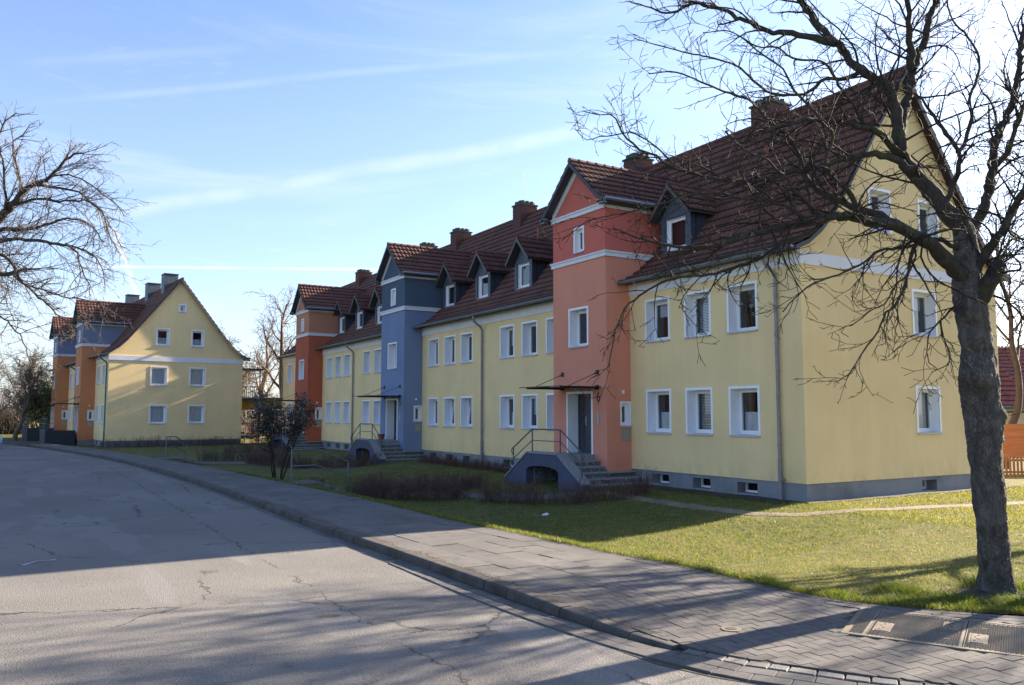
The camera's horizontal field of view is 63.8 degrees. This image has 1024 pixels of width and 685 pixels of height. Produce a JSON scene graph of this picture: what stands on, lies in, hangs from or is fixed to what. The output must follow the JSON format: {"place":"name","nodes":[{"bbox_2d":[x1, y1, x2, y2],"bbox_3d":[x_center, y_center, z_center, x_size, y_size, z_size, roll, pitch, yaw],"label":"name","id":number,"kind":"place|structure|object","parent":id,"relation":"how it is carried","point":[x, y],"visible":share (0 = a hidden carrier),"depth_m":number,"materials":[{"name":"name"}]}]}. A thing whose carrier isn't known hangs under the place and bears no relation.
{"place":"outdoors","nodes":[
{"label":"outdoors","id":0,"kind":"place"},
{"bbox_2d":[153,457,364,467],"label":"second entry path","id":1,"kind":"structure","parent":0,"point":[353,465],"depth_m":38.79,"materials":[{"name":"concrete"}]},
{"bbox_2d":[0,444,758,684],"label":"road","id":2,"kind":"structure","parent":0,"point":[145,577],"depth_m":9.14,"materials":[{"name":"grey asphalt"}]},
{"bbox_2d":[1,442,679,649],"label":"kerb","id":3,"kind":"structure","parent":2,"relation":"on","point":[522,596],"depth_m":10.98,"materials":[{"name":"concrete"}]},
{"bbox_2d":[146,470,936,684],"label":"gutter","id":4,"kind":"object","parent":2,"relation":"on","point":[716,665],"visible":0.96,"depth_m":7.38,"materials":[{"name":"concrete"}]},
{"bbox_2d":[348,491,577,499],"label":"entry path","id":5,"kind":"structure","parent":0,"point":[478,497],"depth_m":24.02,"materials":[{"name":"concrete"}]},
{"bbox_2d":[0,419,1023,615],"bbox_3d":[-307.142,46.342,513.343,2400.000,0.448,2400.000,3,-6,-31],"label":"ground","id":6,"kind":"structure","parent":0,"point":[172,451],"depth_m":17.68,"materials":[{"name":"green plant"}]},
{"bbox_2d":[0,348,28,421],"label":"deciduous tree","id":7,"kind":"object","parent":6,"relation":"on","point":[6,407],"visible":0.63,"depth_m":82.04,"materials":[{"name":"brown plant"}]},
{"bbox_2d":[0,342,52,427],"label":"deciduous tree","id":8,"kind":"object","parent":6,"relation":"on","point":[13,389],"visible":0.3,"depth_m":86.45,"materials":[{"name":"brown plant"}]},
{"bbox_2d":[0,357,54,440],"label":"deciduous tree","id":9,"kind":"object","parent":6,"relation":"on","point":[29,389],"visible":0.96,"depth_m":69.13,"materials":[{"name":"brown plant"}]},
{"bbox_2d":[17,376,51,427],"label":"evergreen bush","id":10,"kind":"object","parent":6,"relation":"on","point":[35,413],"visible":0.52,"depth_m":76.96,"materials":[{"name":"green plant"}]},
{"bbox_2d":[22,418,53,440],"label":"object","id":11,"kind":"structure","parent":6,"relation":"on","point":[30,434],"depth_m":67.24,"materials":[{"name":"concrete"}]},
{"bbox_2d":[39,418,75,444],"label":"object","id":12,"kind":"structure","parent":6,"relation":"on","point":[63,437],"depth_m":58.12,"materials":[{"name":"concrete"}]},
{"bbox_2d":[0,100,157,385],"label":"deciduous tree","id":13,"kind":"object","parent":6,"relation":"on","point":[8,207],"visible":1,"depth_m":27.59,"materials":[{"name":"brown plant"}]},
{"bbox_2d":[0,386,280,433],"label":"distant thicket","id":14,"kind":"object","parent":6,"relation":"on","point":[7,427],"visible":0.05,"depth_m":89.35,"materials":[{"name":"plant"}]},
{"bbox_2d":[32,273,249,447],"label":"apartment building","id":15,"kind":"structure","parent":6,"relation":"on","point":[169,362],"depth_m":58.40,"materials":[{"name":"yellow paint"}]},
{"bbox_2d":[148,405,166,423],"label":"window","id":16,"kind":"structure","parent":15,"relation":"in","point":[157,413],"depth_m":56.94,"materials":[{"name":"white plastic"}]},
{"bbox_2d":[150,366,167,385],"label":"window","id":17,"kind":"structure","parent":15,"relation":"in","point":[158,375],"depth_m":57.15,"materials":[{"name":"white plastic"}]},
{"bbox_2d":[156,328,169,345],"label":"window","id":18,"kind":"structure","parent":15,"relation":"in","point":[162,334],"depth_m":57.47,"materials":[{"name":"white plastic"}]},
{"bbox_2d":[188,405,204,423],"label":"window","id":19,"kind":"structure","parent":15,"relation":"in","point":[196,413],"depth_m":58.43,"materials":[{"name":"white glass"}]},
{"bbox_2d":[189,367,205,386],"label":"window","id":20,"kind":"structure","parent":15,"relation":"in","point":[197,376],"depth_m":58.64,"materials":[{"name":"white plastic"}]},
{"bbox_2d":[191,330,204,347],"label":"window","id":21,"kind":"structure","parent":15,"relation":"in","point":[197,336],"depth_m":58.85,"materials":[{"name":"white plastic"}]},
{"bbox_2d":[98,434,246,447],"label":"bare hedge","id":22,"kind":"object","parent":6,"relation":"on","point":[119,442],"visible":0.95,"depth_m":56.27,"materials":[{"name":"brown plant"}]},
{"bbox_2d":[156,436,200,464],"bbox_3d":[-15.603,5.088,38.294,1.760,1.460,2.574,3,-6,-31],"label":"handrail","id":23,"kind":"object","parent":6,"relation":"on","point":[182,459],"visible":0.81,"depth_m":37.56,"materials":[{"name":"grey metal"}]},
{"bbox_2d":[196,444,290,460],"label":"bare hedge","id":24,"kind":"object","parent":6,"relation":"on","point":[216,455],"visible":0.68,"depth_m":41.18,"materials":[{"name":"brown plant"}]},
{"bbox_2d":[227,333,270,396],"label":"deciduous tree","id":25,"kind":"object","parent":6,"relation":"on","point":[244,377],"visible":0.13,"depth_m":68.92,"materials":[{"name":"brown plant"}]},
{"bbox_2d":[240,368,264,443],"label":"balcony stack","id":26,"kind":"object","parent":6,"relation":"on","point":[246,370],"visible":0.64,"depth_m":61.02,"materials":[{"name":"grey metal"}]},
{"bbox_2d":[223,440,285,452],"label":"bare hedge","id":27,"kind":"object","parent":6,"relation":"on","point":[232,446],"visible":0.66,"depth_m":48.74,"materials":[{"name":"brown plant"}]},
{"bbox_2d":[242,397,279,410],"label":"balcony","id":28,"kind":"structure","parent":6,"relation":"on","point":[246,405],"depth_m":62.90,"materials":[{"name":"metal"}]},
{"bbox_2d":[239,313,291,440],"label":"deciduous tree","id":29,"kind":"object","parent":6,"relation":"on","point":[267,365],"visible":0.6,"depth_m":68.39,"materials":[{"name":"brown plant"}]},
{"bbox_2d":[237,284,296,405],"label":"deciduous tree","id":30,"kind":"object","parent":6,"relation":"on","point":[282,343],"visible":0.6,"depth_m":64.06,"materials":[{"name":"brown plant"}]},
{"bbox_2d":[243,450,308,468],"bbox_3d":[-10.924,5.345,38.080,4.527,0.887,1.291,-4,-6,41],"label":"bare hedge","id":31,"kind":"object","parent":6,"relation":"on","point":[264,460],"visible":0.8,"depth_m":38.18,"materials":[{"name":"brown plant"}]},
{"bbox_2d":[241,388,319,479],"bbox_3d":[-7.982,3.234,28.491,2.546,3.369,2.166,0,-5,1],"label":"evergreen shrub","id":32,"kind":"object","parent":6,"relation":"on","point":[267,417],"visible":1,"depth_m":28.26,"materials":[{"name":"green plant"}]},
{"bbox_2d":[276,448,348,491],"bbox_3d":[-5.772,3.913,24.603,2.263,1.460,1.200,3,-6,-31],"label":"handrail","id":33,"kind":"object","parent":6,"relation":"on","point":[314,483],"visible":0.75,"depth_m":24.45,"materials":[{"name":"grey metal"}]},
{"bbox_2d":[2,440,663,591],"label":"footway","id":34,"kind":"structure","parent":6,"relation":"on","point":[538,564],"depth_m":13.67,"materials":[{"name":"concrete"}]},
{"bbox_2d":[261,495,1023,633],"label":"grit and moss","id":35,"kind":"object","parent":34,"relation":"on","point":[564,602],"visible":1,"depth_m":10.15,"materials":[{"name":"grey gravel"}]},
{"bbox_2d":[299,450,381,467],"bbox_3d":[-7.821,5.254,37.164,3.909,0.887,1.268,0,-5,6],"label":"bare hedge","id":36,"kind":"object","parent":6,"relation":"on","point":[343,462],"visible":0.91,"depth_m":37.00,"materials":[{"name":"brown plant"}]},
{"bbox_2d":[342,470,473,501],"bbox_3d":[-3.228,4.128,24.222,4.218,0.981,2.043,-1,-5,15],"label":"bare hedge","id":37,"kind":"object","parent":6,"relation":"on","point":[371,488],"visible":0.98,"depth_m":23.86,"materials":[{"name":"brown plant"}]},
{"bbox_2d":[360,468,490,491],"bbox_3d":[-2.827,4.392,26.438,4.522,0.838,1.511,1,-5,-7],"label":"bare hedge","id":38,"kind":"object","parent":6,"relation":"on","point":[469,477],"visible":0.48,"depth_m":26.41,"materials":[{"name":"brown plant"}]},
{"bbox_2d":[417,453,511,473],"bbox_3d":[-1.727,4.752,32.862,0.872,0.614,9.134,3,-6,-29],"label":"bare hedge","id":39,"kind":"object","parent":6,"relation":"on","point":[453,461],"visible":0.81,"depth_m":32.99,"materials":[{"name":"brown plant"}]},
{"bbox_2d":[474,465,657,504],"bbox_3d":[1.445,3.895,22.467,5.141,1.122,1.734,-1,-5,7],"label":"bare hedge","id":40,"kind":"object","parent":6,"relation":"on","point":[581,495],"visible":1,"depth_m":22.30,"materials":[{"name":"brown plant"}]},
{"bbox_2d":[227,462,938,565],"bbox_3d":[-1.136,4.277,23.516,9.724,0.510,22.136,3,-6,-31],"label":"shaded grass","id":41,"kind":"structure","parent":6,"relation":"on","point":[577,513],"depth_m":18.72,"materials":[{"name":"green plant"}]},
{"bbox_2d":[270,65,1010,501],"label":"apartment building","id":42,"kind":"structure","parent":6,"relation":"on","point":[484,345],"depth_m":25.45,"materials":[{"name":"yellow paint"}]},
{"bbox_2d":[287,364,291,382],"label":"window","id":43,"kind":"structure","parent":42,"relation":"in","point":[289,380],"depth_m":59.31,"materials":[{"name":"white plastic"}]},
{"bbox_2d":[299,359,303,379],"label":"window","id":44,"kind":"structure","parent":42,"relation":"in","point":[301,362],"depth_m":53.67,"materials":[{"name":"white plastic"}]},
{"bbox_2d":[325,401,331,422],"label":"window","id":45,"kind":"structure","parent":42,"relation":"in","point":[328,404],"depth_m":51.55,"materials":[{"name":"white plastic"}]},
{"bbox_2d":[326,357,332,378],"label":"window","id":46,"kind":"structure","parent":42,"relation":"in","point":[329,370],"depth_m":51.79,"materials":[{"name":"white plastic"}]},
{"bbox_2d":[334,401,340,423],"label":"window","id":47,"kind":"structure","parent":42,"relation":"in","point":[337,405],"depth_m":50.14,"materials":[{"name":"white plastic"}]},
{"bbox_2d":[335,355,341,377],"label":"window","id":48,"kind":"structure","parent":42,"relation":"in","point":[338,359],"depth_m":50.38,"materials":[{"name":"white plastic"}]},
{"bbox_2d":[342,401,349,423],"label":"window","id":49,"kind":"structure","parent":42,"relation":"in","point":[346,404],"depth_m":48.80,"materials":[{"name":"white plastic"}]},
{"bbox_2d":[343,353,350,376],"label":"window","id":50,"kind":"structure","parent":42,"relation":"in","point":[347,357],"depth_m":49.02,"materials":[{"name":"white plastic"}]},
{"bbox_2d":[356,312,366,329],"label":"dormer window","id":51,"kind":"structure","parent":42,"relation":"in","point":[359,315],"depth_m":50.23,"materials":[{"name":"white plastic"}]},
{"bbox_2d":[362,400,369,424],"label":"window","id":52,"kind":"structure","parent":42,"relation":"in","point":[365,403],"depth_m":46.08,"materials":[{"name":"white glass"}]},
{"bbox_2d":[362,350,370,374],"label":"window","id":53,"kind":"structure","parent":42,"relation":"in","point":[366,354],"depth_m":46.31,"materials":[{"name":"white plastic"}]},
{"bbox_2d":[373,400,380,424],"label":"window","id":54,"kind":"structure","parent":42,"relation":"in","point":[376,403],"depth_m":44.66,"materials":[{"name":"white plastic"}]},
{"bbox_2d":[373,348,380,373],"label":"window","id":55,"kind":"structure","parent":42,"relation":"in","point":[377,352],"depth_m":44.90,"materials":[{"name":"white plastic"}]},
{"bbox_2d":[376,306,381,324],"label":"dormer window","id":56,"kind":"structure","parent":42,"relation":"in","point":[379,318],"depth_m":47.42,"materials":[{"name":"white plastic"}]},
{"bbox_2d":[387,342,396,369],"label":"window","id":57,"kind":"structure","parent":42,"relation":"in","point":[392,347],"depth_m":40.72,"materials":[{"name":"white plastic"}]},
{"bbox_2d":[390,288,395,306],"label":"window","id":58,"kind":"structure","parent":42,"relation":"in","point":[393,291],"depth_m":40.64,"materials":[{"name":"white plastic"}]},
{"bbox_2d":[414,406,421,421],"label":"window","id":59,"kind":"structure","parent":42,"relation":"in","point":[419,408],"depth_m":39.25,"materials":[{"name":"white plastic"}]},
{"bbox_2d":[427,397,437,426],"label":"window","id":60,"kind":"structure","parent":42,"relation":"in","point":[432,402],"depth_m":38.66,"materials":[{"name":"white plastic"}]},
{"bbox_2d":[428,338,438,366],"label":"window","id":61,"kind":"structure","parent":42,"relation":"in","point":[433,344],"depth_m":38.90,"materials":[{"name":"white plastic"}]},
{"bbox_2d":[443,397,454,426],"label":"window","id":62,"kind":"structure","parent":42,"relation":"in","point":[449,402],"depth_m":37.24,"materials":[{"name":"white plastic"}]},
{"bbox_2d":[444,334,455,365],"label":"window","id":63,"kind":"structure","parent":42,"relation":"in","point":[449,341],"depth_m":37.46,"materials":[{"name":"white plastic"}]},
{"bbox_2d":[444,283,460,307],"bbox_3d":[-2.902,-2.244,39.467,0.270,1.400,1.360,3,-6,-31],"label":"dormer window","id":64,"kind":"structure","parent":42,"relation":"in","point":[449,289],"depth_m":39.75,"materials":[{"name":"white plastic"}]},
{"bbox_2d":[460,396,472,427],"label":"window","id":65,"kind":"structure","parent":42,"relation":"in","point":[466,402],"depth_m":35.82,"materials":[{"name":"white plastic"}]},
{"bbox_2d":[460,331,472,363],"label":"window","id":66,"kind":"structure","parent":42,"relation":"in","point":[466,338],"depth_m":36.07,"materials":[{"name":"white plastic"}]},
{"bbox_2d":[477,272,494,299],"bbox_3d":[-1.202,-2.488,36.625,0.270,1.400,1.360,3,-6,-31],"label":"dormer window","id":67,"kind":"structure","parent":42,"relation":"in","point":[483,280],"depth_m":36.91,"materials":[{"name":"white plastic"}]},
{"bbox_2d":[499,395,514,428],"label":"window","id":68,"kind":"structure","parent":42,"relation":"in","point":[507,402],"depth_m":32.88,"materials":[{"name":"white plastic"}]},
{"bbox_2d":[500,324,514,358],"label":"window","id":69,"kind":"structure","parent":42,"relation":"in","point":[507,349],"depth_m":33.12,"materials":[{"name":"white plastic"}]},
{"bbox_2d":[518,260,536,289],"bbox_3d":[0.553,-2.740,33.689,0.270,1.400,1.360,3,-6,-31],"label":"dormer window","id":70,"kind":"structure","parent":42,"relation":"in","point":[523,269],"depth_m":33.97,"materials":[{"name":"white plastic"}]},
{"bbox_2d":[521,394,537,429],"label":"window","id":71,"kind":"structure","parent":42,"relation":"in","point":[529,402],"depth_m":31.45,"materials":[{"name":"white plastic"}]},
{"bbox_2d":[521,320,537,356],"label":"window","id":72,"kind":"structure","parent":42,"relation":"in","point":[529,329],"depth_m":31.68,"materials":[{"name":"white plastic"}]},
{"bbox_2d":[545,317,553,353],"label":"window","id":73,"kind":"structure","parent":42,"relation":"in","point":[549,321],"depth_m":30.22,"materials":[{"name":"white plastic"}]},
{"bbox_2d":[546,393,553,430],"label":"window","id":74,"kind":"structure","parent":42,"relation":"in","point":[549,396],"depth_m":29.98,"materials":[{"name":"white glass"}]},
{"bbox_2d":[568,306,588,348],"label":"window","id":75,"kind":"structure","parent":42,"relation":"in","point":[578,330],"depth_m":27.33,"materials":[{"name":"white plastic"}]},
{"bbox_2d":[573,225,583,253],"bbox_3d":[2.569,-3.332,27.258,0.960,1.160,0.940,3,-6,-31],"label":"window","id":76,"kind":"structure","parent":42,"relation":"in","point":[578,237],"depth_m":27.23,"materials":[{"name":"white plastic"}]},
{"bbox_2d":[620,402,631,426],"bbox_3d":[3.331,2.278,26.081,0.820,1.100,0.950,3,-6,-31],"label":"window","id":77,"kind":"structure","parent":42,"relation":"in","point":[627,405],"depth_m":25.82,"materials":[{"name":"white plastic"}]},
{"bbox_2d":[645,296,669,342],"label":"window","id":78,"kind":"structure","parent":42,"relation":"in","point":[662,305],"depth_m":25.44,"materials":[{"name":"white plastic"}]},
{"bbox_2d":[646,389,671,433],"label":"window","id":79,"kind":"structure","parent":42,"relation":"in","point":[658,401],"depth_m":25.19,"materials":[{"name":"white plastic"}]},
{"bbox_2d":[652,474,668,484],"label":"basement window","id":80,"kind":"structure","parent":42,"relation":"in","point":[660,479],"depth_m":25.00,"materials":[{"name":"white plastic"}]},
{"bbox_2d":[666,212,696,252],"bbox_3d":[5.227,-3.410,25.875,0.270,1.400,1.360,3,-6,-31],"label":"dormer window","id":81,"kind":"structure","parent":42,"relation":"in","point":[676,227],"depth_m":26.07,"materials":[{"name":"white plastic"}]},
{"bbox_2d":[683,289,710,338],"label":"window","id":82,"kind":"structure","parent":42,"relation":"in","point":[704,321],"depth_m":23.95,"materials":[{"name":"white plastic"}]},
{"bbox_2d":[685,387,713,435],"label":"window","id":83,"kind":"structure","parent":42,"relation":"in","point":[698,401],"depth_m":23.70,"materials":[{"name":"white plastic"}]},
{"bbox_2d":[693,477,710,488],"bbox_3d":[5.782,3.972,23.365,1.090,0.680,1.200,3,-6,-31],"label":"basement window","id":84,"kind":"structure","parent":42,"relation":"in","point":[703,483],"depth_m":23.49,"materials":[{"name":"white plastic"}]},
{"bbox_2d":[726,280,757,333],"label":"window","id":85,"kind":"structure","parent":42,"relation":"in","point":[737,317],"depth_m":22.53,"materials":[{"name":"white plastic"}]},
{"bbox_2d":[728,385,760,436],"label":"window","id":86,"kind":"structure","parent":42,"relation":"in","point":[744,401],"depth_m":22.25,"materials":[{"name":"white plastic"}]},
{"bbox_2d":[737,482,757,494],"bbox_3d":[6.650,3.848,21.914,1.090,0.680,1.210,3,-6,-31],"label":"basement window","id":87,"kind":"structure","parent":42,"relation":"in","point":[742,487],"depth_m":22.05,"materials":[{"name":"white plastic"}]},
{"bbox_2d":[867,186,892,234],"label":"window","id":88,"kind":"structure","parent":42,"relation":"in","point":[878,192],"depth_m":22.50,"materials":[{"name":"white plastic"}]},
{"bbox_2d":[911,289,938,337],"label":"window","id":89,"kind":"structure","parent":42,"relation":"in","point":[923,304],"depth_m":23.32,"materials":[{"name":"white plastic"}]},
{"bbox_2d":[917,199,938,236],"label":"window","id":90,"kind":"structure","parent":42,"relation":"in","point":[924,207],"depth_m":23.67,"materials":[{"name":"white plastic"}]},
{"bbox_2d":[915,386,942,433],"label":"window","id":91,"kind":"structure","parent":42,"relation":"in","point":[928,420],"depth_m":23.07,"materials":[{"name":"white glass"}]},
{"bbox_2d":[922,479,936,490],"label":"basement window","id":92,"kind":"structure","parent":42,"relation":"in","point":[927,484],"depth_m":22.86,"materials":[{"name":"white plastic"}]},
{"bbox_2d":[641,485,790,502],"bbox_3d":[5.291,4.058,22.211,0.823,0.039,5.400,3,-6,-31],"label":"soil bed","id":93,"kind":"object","parent":6,"relation":"on","point":[747,497],"visible":0.91,"depth_m":21.65,"materials":[{"name":"brown soil"}]},
{"bbox_2d":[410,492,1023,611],"bbox_3d":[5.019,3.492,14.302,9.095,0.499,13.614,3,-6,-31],"label":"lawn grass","id":94,"kind":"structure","parent":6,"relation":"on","point":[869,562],"depth_m":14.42,"materials":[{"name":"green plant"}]},
{"bbox_2d":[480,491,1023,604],"bbox_3d":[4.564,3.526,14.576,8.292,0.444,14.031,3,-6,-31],"label":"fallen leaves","id":95,"kind":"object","parent":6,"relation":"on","point":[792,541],"visible":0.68,"depth_m":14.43,"materials":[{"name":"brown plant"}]},
{"bbox_2d":[541,0,1023,593],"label":"deciduous tree","id":96,"kind":"object","parent":6,"relation":"on","point":[973,288],"visible":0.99,"depth_m":9.91,"materials":[{"name":"brown plant"}]},
{"bbox_2d":[745,571,1023,608],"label":"tuft grass","id":97,"kind":"structure","parent":6,"relation":"on","point":[902,591],"depth_m":9.55,"materials":[{"name":"green plant"}]},
{"bbox_2d":[791,485,1023,529],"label":"grass","id":98,"kind":"structure","parent":6,"relation":"on","point":[955,498],"depth_m":18.98,"materials":[{"name":"green plant"}]},
{"bbox_2d":[808,485,1017,502],"bbox_3d":[10.910,4.026,21.963,9.101,0.036,0.345,3,-6,-31],"label":"gravel margin","id":99,"kind":"object","parent":6,"relation":"on","point":[898,495],"visible":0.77,"depth_m":21.40,"materials":[{"name":"grey gravel"}]},
{"bbox_2d":[953,586,1023,601],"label":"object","id":100,"kind":"structure","parent":6,"relation":"on","point":[978,592],"depth_m":9.81,"materials":[{"name":"green plant"}]},
{"bbox_2d":[964,59,1023,318],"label":"deciduous tree","id":101,"kind":"object","parent":6,"relation":"on","point":[1019,190],"visible":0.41,"depth_m":18.23,"materials":[{"name":"brown plant"}]},
{"bbox_2d":[965,165,1023,468],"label":"deciduous tree","id":102,"kind":"object","parent":6,"relation":"on","point":[1014,419],"visible":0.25,"depth_m":32.48,"materials":[{"name":"brown plant"}]},
{"bbox_2d":[998,346,1023,431],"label":"neighbour house","id":103,"kind":"structure","parent":6,"relation":"on","point":[1007,381],"depth_m":48.23,"materials":[{"name":"red tile"}]},
{"bbox_2d":[1003,424,1023,457],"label":"board fence","id":104,"kind":"object","parent":6,"relation":"on","point":[1013,443],"visible":0.36,"depth_m":29.87,"materials":[{"name":"orange wood"}]},
{"bbox_2d":[1003,454,1023,476],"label":"picket fence","id":105,"kind":"object","parent":6,"relation":"on","point":[1013,459],"visible":0.27,"depth_m":27.96,"materials":[{"name":"brown wood"}]},
{"bbox_2d":[0,0,1023,412],"label":"sky","id":106,"kind":"structure","parent":0,"point":[272,145],"materials":[{"name":"blue"}]},
{"bbox_2d":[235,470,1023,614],"bbox_3d":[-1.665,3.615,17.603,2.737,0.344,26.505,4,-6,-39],"label":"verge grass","id":107,"kind":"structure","parent":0,"point":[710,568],"depth_m":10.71,"materials":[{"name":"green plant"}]},
{"bbox_2d":[535,556,1023,684],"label":"driveway paving","id":108,"kind":"structure","parent":0,"point":[685,607],"depth_m":8.21,"materials":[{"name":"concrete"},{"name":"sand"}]},
{"bbox_2d":[721,626,741,631],"bbox_3d":[2.136,2.799,8.024,0.200,0.027,0.200,3,-6,-31],"label":"valve cap","id":109,"kind":"object","parent":108,"relation":"on","point":[731,628],"visible":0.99,"depth_m":8.02,"materials":[{"name":"beige metal"}]},
{"bbox_2d":[840,607,1023,656],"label":"service cover","id":110,"kind":"object","parent":108,"relation":"on","point":[980,636],"visible":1,"depth_m":7.95,"materials":[{"name":"grey metal"}]},
{"bbox_2d":[593,491,1023,515],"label":"garden path","id":111,"kind":"structure","parent":0,"point":[691,506],"depth_m":19.00,"materials":[{"name":"beige concrete"}]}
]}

